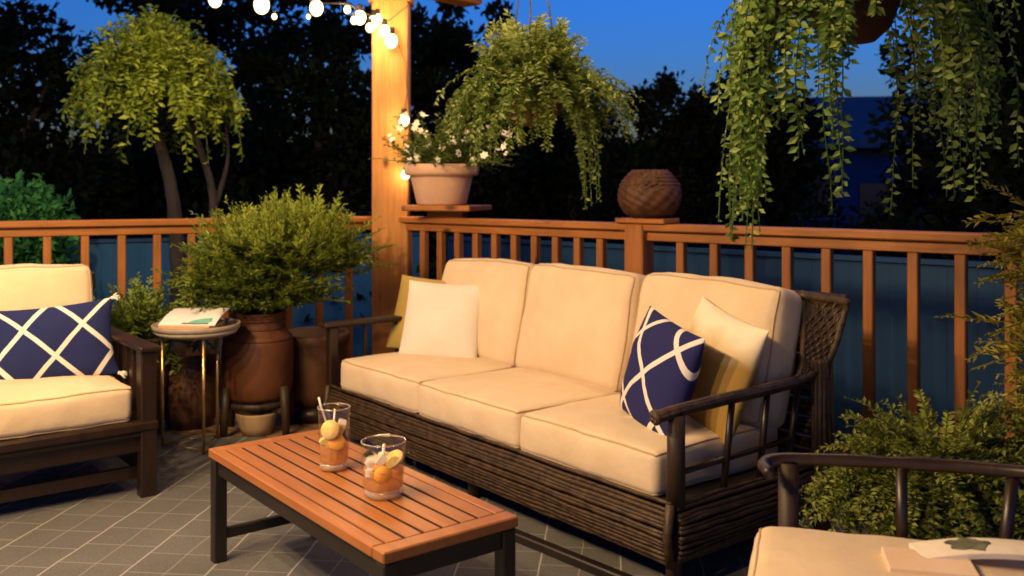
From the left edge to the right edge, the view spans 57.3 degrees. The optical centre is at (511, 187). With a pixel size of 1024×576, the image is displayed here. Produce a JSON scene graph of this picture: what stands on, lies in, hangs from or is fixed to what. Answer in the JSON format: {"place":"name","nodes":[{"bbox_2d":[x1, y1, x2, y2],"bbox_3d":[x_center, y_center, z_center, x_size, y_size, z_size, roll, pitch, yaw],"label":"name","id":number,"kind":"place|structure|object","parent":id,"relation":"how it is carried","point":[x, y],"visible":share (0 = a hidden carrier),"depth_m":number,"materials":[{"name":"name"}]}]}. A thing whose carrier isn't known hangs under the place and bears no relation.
{"place":"outdoors","nodes":[
{"label":"outdoors","id":0,"kind":"place"},
{"bbox_2d":[0,402,366,488],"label":"deck","id":1,"kind":"structure","parent":0,"point":[8,479],"depth_m":5.19,"materials":[{"name":"grey tile"}]},
{"bbox_2d":[93,272,213,433],"bbox_3d":[-2.016,0.915,5.141,0.806,0.870,0.816,0,0,0],"label":"potted plant","id":2,"kind":"object","parent":1,"relation":"on","point":[138,317],"visible":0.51,"depth_m":5.04,"materials":[{"name":"green plant"}]},
{"bbox_2d":[0,216,371,386],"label":"deck railing","id":3,"kind":"object","parent":1,"relation":"on","point":[121,229],"visible":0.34,"depth_m":5.48,"materials":[{"name":"brown wood"}]},
{"bbox_2d":[164,347,222,430],"bbox_3d":[-1.830,1.140,5.330,0.350,0.420,0.350,0,0,0],"label":"garden pot","id":4,"kind":"object","parent":1,"relation":"on","point":[183,407],"visible":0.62,"depth_m":5.19,"materials":[{"name":"brown ceramic"}]},
{"bbox_2d":[220,381,293,437],"bbox_3d":[-1.410,1.214,5.200,0.370,0.274,0.348,0,0,-8],"label":"plant stand","id":5,"kind":"object","parent":1,"relation":"on","point":[229,409],"visible":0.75,"depth_m":5.08,"materials":[{"name":"brown wood"}]},
{"bbox_2d":[150,183,400,403],"bbox_3d":[-1.293,0.568,5.205,1.303,1.194,1.012,0,0,0],"label":"potted shrub","id":6,"kind":"object","parent":5,"relation":"on","point":[255,266],"visible":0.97,"depth_m":5.05,"materials":[{"name":"green plant"}]},
{"bbox_2d":[236,409,277,436],"bbox_3d":[-1.400,1.288,5.140,0.224,0.125,0.224,0,0,0],"label":"clay bowl","id":7,"kind":"object","parent":1,"relation":"on","point":[257,424],"visible":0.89,"depth_m":5.06,"materials":[{"name":"beige ceramic"}]},
{"bbox_2d":[288,326,349,423],"bbox_3d":[-1.170,1.097,5.520,0.430,0.505,0.430,0,0,0],"label":"garden pot","id":8,"kind":"object","parent":1,"relation":"on","point":[309,375],"visible":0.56,"depth_m":5.36,"materials":[{"name":"brown ceramic"}]},
{"bbox_2d":[368,0,413,353],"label":"porch post","id":9,"kind":"object","parent":1,"relation":"on","point":[391,191],"visible":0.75,"depth_m":6.08,"materials":[{"name":"brown wood"}]},
{"bbox_2d":[208,0,414,179],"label":"string lights","id":10,"kind":"object","parent":9,"relation":"attached to","point":[375,19],"visible":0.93,"depth_m":5.87,"materials":[{"name":"white glass"}]},
{"bbox_2d":[433,0,481,6],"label":"roof beam","id":11,"kind":"structure","parent":9,"relation":"on","point":[465,3],"depth_m":6.51,"materials":[{"name":"brown wood"}]},
{"bbox_2d":[0,434,1013,575],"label":"outdoor rug","id":12,"kind":"object","parent":1,"relation":"on","point":[120,528],"visible":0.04,"depth_m":3.57,"materials":[{"name":"fabric"}]},
{"bbox_2d":[0,263,161,502],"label":"armchair","id":13,"kind":"object","parent":12,"relation":"on","point":[48,422],"visible":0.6,"depth_m":4.01,"materials":[{"name":"beige fabric"}]},
{"bbox_2d":[0,293,126,379],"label":"throw pillow","id":14,"kind":"object","parent":13,"relation":"on","point":[72,340],"visible":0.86,"depth_m":4.15,"materials":[{"name":"blue fabric"}]},
{"bbox_2d":[151,317,240,454],"bbox_3d":[-1.636,1.025,4.860,0.444,0.650,0.444,0,0,0],"label":"side table","id":15,"kind":"object","parent":12,"relation":"on","point":[230,326],"visible":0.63,"depth_m":4.74,"materials":[{"name":"gold metal"}]},
{"bbox_2d":[158,308,229,328],"bbox_3d":[-1.637,0.673,4.837,0.300,0.086,0.206,0,0,6],"label":"hardback book","id":16,"kind":"object","parent":15,"relation":"on","point":[182,318],"visible":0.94,"depth_m":4.79,"materials":[{"name":"white paper"}]},
{"bbox_2d":[209,429,517,575],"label":"coffee table","id":17,"kind":"object","parent":12,"relation":"on","point":[421,523],"visible":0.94,"depth_m":2.81,"materials":[{"name":"brown wood"}]},
{"bbox_2d":[317,397,350,470],"bbox_3d":[-0.594,0.818,3.125,0.111,0.237,0.111,0,0,0],"label":"drink glass","id":18,"kind":"object","parent":17,"relation":"on","point":[332,438],"visible":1,"depth_m":3.09,"materials":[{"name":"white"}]},
{"bbox_2d":[363,434,405,498],"bbox_3d":[-0.391,0.852,2.856,0.141,0.168,0.138,0,0,-44],"label":"drink glass","id":19,"kind":"object","parent":17,"relation":"on","point":[379,471],"visible":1,"depth_m":2.82,"materials":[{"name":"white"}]},
{"bbox_2d":[319,257,850,575],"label":"wicker sofa","id":20,"kind":"object","parent":12,"relation":"on","point":[523,408],"visible":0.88,"depth_m":3.70,"materials":[{"name":"beige fabric"}]},
{"bbox_2d":[386,275,447,348],"bbox_3d":[-0.458,0.703,5.190,0.450,0.420,0.145,3,-19,23],"label":"throw pillow","id":21,"kind":"object","parent":20,"relation":"on","point":[395,337],"visible":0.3,"depth_m":5.21,"materials":[{"name":"yellow fabric"}]},
{"bbox_2d":[399,280,480,357],"bbox_3d":[-0.369,0.708,4.945,0.450,0.430,0.174,2,-18,18],"label":"throw pillow","id":22,"kind":"object","parent":20,"relation":"on","point":[440,320],"visible":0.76,"depth_m":4.88,"materials":[{"name":"beige fabric"}]},
{"bbox_2d":[620,306,704,435],"bbox_3d":[0.553,0.698,3.506,0.175,0.420,0.430,15,4,-20],"label":"throw pillow","id":23,"kind":"object","parent":20,"relation":"on","point":[664,364],"visible":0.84,"depth_m":3.40,"materials":[{"name":"blue fabric"}]},
{"bbox_2d":[687,296,768,444],"bbox_3d":[0.766,0.681,3.549,0.178,0.450,0.470,17,3,-20],"label":"throw pillow","id":24,"kind":"object","parent":20,"relation":"on","point":[733,350],"visible":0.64,"depth_m":3.40,"materials":[{"name":"beige fabric"}]},
{"bbox_2d":[748,452,1023,575],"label":"armchair","id":25,"kind":"object","parent":12,"relation":"on","point":[787,546],"visible":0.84,"depth_m":2.36,"materials":[{"name":"beige fabric"}]},
{"bbox_2d":[881,538,1023,575],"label":"open book","id":26,"kind":"object","parent":25,"relation":"on","point":[947,557],"visible":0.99,"depth_m":2.18,"materials":[{"name":"paper"}]},
{"bbox_2d":[799,380,1023,540],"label":"potted bush","id":27,"kind":"object","parent":12,"relation":"on","point":[956,505],"visible":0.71,"depth_m":2.87,"materials":[{"name":"green plant"}]},
{"bbox_2d":[935,180,1023,454],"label":"conifer shrub","id":28,"kind":"object","parent":12,"relation":"on","point":[1016,255],"visible":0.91,"depth_m":3.06,"materials":[{"name":"green plant"}]},
{"bbox_2d":[399,216,1021,463],"bbox_3d":[1.204,0.767,4.460,5.070,1.165,0.134,0,0,41],"label":"deck railing","id":29,"kind":"object","parent":1,"relation":"on","point":[639,239],"visible":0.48,"depth_m":4.34,"materials":[{"name":"brown wood"}]},
{"bbox_2d":[402,205,491,217],"bbox_3d":[-0.406,0.145,5.877,0.460,0.078,0.360,0,0,21],"label":"pot shelf","id":30,"kind":"object","parent":29,"relation":"on","point":[452,211],"visible":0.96,"depth_m":5.76,"materials":[{"name":"brown wood"}]},
{"bbox_2d":[369,99,519,204],"bbox_3d":[-0.437,-0.241,5.870,0.973,0.692,0.882,0,0,0],"label":"flower pot","id":31,"kind":"object","parent":30,"relation":"on","point":[442,173],"visible":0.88,"depth_m":5.73,"materials":[{"name":"ceramic"}]},
{"bbox_2d":[615,217,679,223],"bbox_3d":[0.707,0.170,4.902,0.300,0.028,0.160,0,0,41],"label":"plank base","id":32,"kind":"object","parent":29,"relation":"on","point":[648,220],"visible":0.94,"depth_m":4.84,"materials":[{"name":"brown wood"}]},
{"bbox_2d":[617,169,681,217],"bbox_3d":[0.718,0.030,4.902,0.336,0.252,0.336,0,0,0],"label":"carved pot","id":33,"kind":"object","parent":32,"relation":"on","point":[649,193],"visible":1,"depth_m":4.78,"materials":[{"name":"brown ceramic"}]},
{"bbox_2d":[0,0,959,147],"label":"sky","id":34,"kind":"structure","parent":0,"point":[633,39],"materials":[{"name":"blue"}]},
{"label":"ground","id":35,"kind":"structure","parent":0,"visible":0},
{"bbox_2d":[0,169,80,265],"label":"garden bush","id":36,"kind":"object","parent":35,"relation":"on","point":[33,246],"visible":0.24,"depth_m":6.41,"materials":[{"name":"green plant"}]},
{"bbox_2d":[22,201,80,239],"bbox_3d":[-4.934,1.042,8.800,2.874,1.928,1.404,0,0,17],"label":"dark shrub","id":37,"kind":"object","parent":35,"relation":"on","point":[55,213],"depth_m":8.49,"materials":[{"name":"green plant"}]},
{"bbox_2d":[0,0,125,244],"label":"dark tree","id":38,"kind":"object","parent":35,"relation":"on","point":[54,89],"visible":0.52,"depth_m":9.46,"materials":[{"name":"black plant"}]},
{"bbox_2d":[59,4,251,348],"bbox_3d":[-2.597,0.268,6.902,1.366,3.267,1.330,0,0,0],"label":"weeping tree","id":39,"kind":"object","parent":35,"relation":"on","point":[134,66],"visible":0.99,"depth_m":6.68,"materials":[{"name":"green plant"}]},
{"bbox_2d":[45,0,315,243],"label":"dark tree","id":40,"kind":"object","parent":35,"relation":"on","point":[142,175],"visible":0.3,"depth_m":9.89,"materials":[{"name":"black plant"}]},
{"bbox_2d":[110,213,308,321],"bbox_3d":[-2.998,1.097,8.402,2.699,1.770,1.939,0,0,0],"label":"dark shrub","id":41,"kind":"object","parent":35,"relation":"on","point":[306,319],"depth_m":8.30,"materials":[{"name":"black plant"}]},
{"bbox_2d":[14,232,419,403],"bbox_3d":[-3.171,1.143,7.054,5.345,1.517,0.130,0,0,-26],"label":"board fence","id":42,"kind":"object","parent":35,"relation":"on","point":[103,261],"visible":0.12,"depth_m":7.25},
{"bbox_2d":[182,0,436,249],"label":"dark tree","id":43,"kind":"object","parent":35,"relation":"on","point":[321,88],"visible":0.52,"depth_m":9.33,"materials":[{"name":"black plant"}]},
{"bbox_2d":[0,106,716,252],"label":"wood","id":44,"kind":"object","parent":35,"relation":"on","point":[79,144],"depth_m":23.11,"materials":[{"name":"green plant"}]},
{"bbox_2d":[330,231,528,317],"bbox_3d":[-0.990,1.151,8.397,2.782,1.651,1.512,0,0,0],"label":"dark shrub","id":45,"kind":"object","parent":35,"relation":"on","point":[433,273],"visible":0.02,"depth_m":8.57,"materials":[{"name":"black plant"}]},
{"bbox_2d":[344,0,547,279],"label":"dark tree","id":46,"kind":"object","parent":35,"relation":"on","point":[447,46],"visible":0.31,"depth_m":10.31,"materials":[{"name":"black plant"}]},
{"bbox_2d":[472,61,685,246],"bbox_3d":[0.802,0.130,11.472,2.874,3.562,1.944,0,0,0],"label":"dark tree","id":47,"kind":"object","parent":35,"relation":"on","point":[566,181],"visible":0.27,"depth_m":11.21,"materials":[{"name":"black plant"}]},
{"bbox_2d":[468,218,737,253],"bbox_3d":[0.877,1.086,8.167,2.564,1.702,1.562,0,0,0],"label":"dark shrub","id":48,"kind":"object","parent":35,"relation":"on","point":[616,241],"depth_m":8.29,"materials":[{"name":"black plant"}]},
{"bbox_2d":[587,65,737,253],"bbox_3d":[1.704,0.272,10.416,1.739,3.280,1.387,0,0,0],"label":"dark tree","id":49,"kind":"object","parent":35,"relation":"on","point":[665,92],"visible":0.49,"depth_m":10.27,"materials":[{"name":"black plant"}]},
{"bbox_2d":[447,236,1023,460],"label":"board fence","id":50,"kind":"object","parent":35,"relation":"on","point":[937,343],"visible":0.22,"depth_m":5.21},
{"bbox_2d":[656,70,850,258],"bbox_3d":[2.757,0.209,10.773,2.192,3.403,1.654,0,0,23],"label":"dark tree","id":51,"kind":"object","parent":35,"relation":"on","point":[788,178],"visible":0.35,"depth_m":10.41,"materials":[{"name":"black plant"}]},
{"bbox_2d":[667,204,953,266],"bbox_3d":[2.504,1.032,8.156,2.774,1.790,1.844,0,0,0],"label":"dark shrub","id":52,"kind":"object","parent":35,"relation":"on","point":[799,249],"visible":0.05,"depth_m":8.17,"materials":[{"name":"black plant"}]},
{"bbox_2d":[728,96,993,260],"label":"house","id":53,"kind":"structure","parent":35,"relation":"on","point":[864,169],"depth_m":18.60,"materials":[{"name":"blue"}]},
{"bbox_2d":[798,170,837,220],"bbox_3d":[6.032,0.150,18.683,0.900,1.000,0.065,0,0,8],"label":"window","id":54,"kind":"structure","parent":53,"relation":"in","point":[820,190],"depth_m":18.63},
{"bbox_2d":[859,183,906,253],"bbox_3d":[7.320,0.900,18.510,0.900,2.000,0.050,0,0,8],"label":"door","id":55,"kind":"structure","parent":53,"relation":"in","point":[868,192],"depth_m":18.52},
{"bbox_2d":[838,199,1016,267],"bbox_3d":[3.576,1.022,7.852,2.565,1.879,1.572,0,0,13],"label":"dark shrub","id":56,"kind":"object","parent":35,"relation":"on","point":[903,217],"visible":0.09,"depth_m":7.92,"materials":[{"name":"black plant"}]},
{"bbox_2d":[863,0,1023,269],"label":"dark tree","id":57,"kind":"object","parent":35,"relation":"on","point":[921,193],"visible":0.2,"depth_m":9.47,"materials":[{"name":"black plant"}]},
{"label":"porch roof","id":58,"kind":"object","parent":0,"visible":0},
{"bbox_3d":[-0.507,-1.550,4.171,0.060,0.160,2.896,0,0,40],"label":"roof beam","id":59,"kind":"object","parent":58,"relation":"attached to","visible":0},
{"bbox_2d":[433,0,643,208],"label":"hanging basket","id":60,"kind":"object","parent":59,"relation":"hanging from","point":[517,59],"visible":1,"depth_m":4.72,"materials":[{"name":"plant"}]},
{"bbox_3d":[0.728,-1.550,2.570,0.060,0.160,3.677,0,0,40],"label":"roof beam","id":61,"kind":"object","parent":58,"relation":"attached to","visible":0},
{"bbox_2d":[698,0,1023,248],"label":"hanging basket","id":62,"kind":"object","parent":61,"relation":"hanging from","point":[839,27],"visible":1,"depth_m":2.84,"materials":[{"name":"plant"}]}
]}

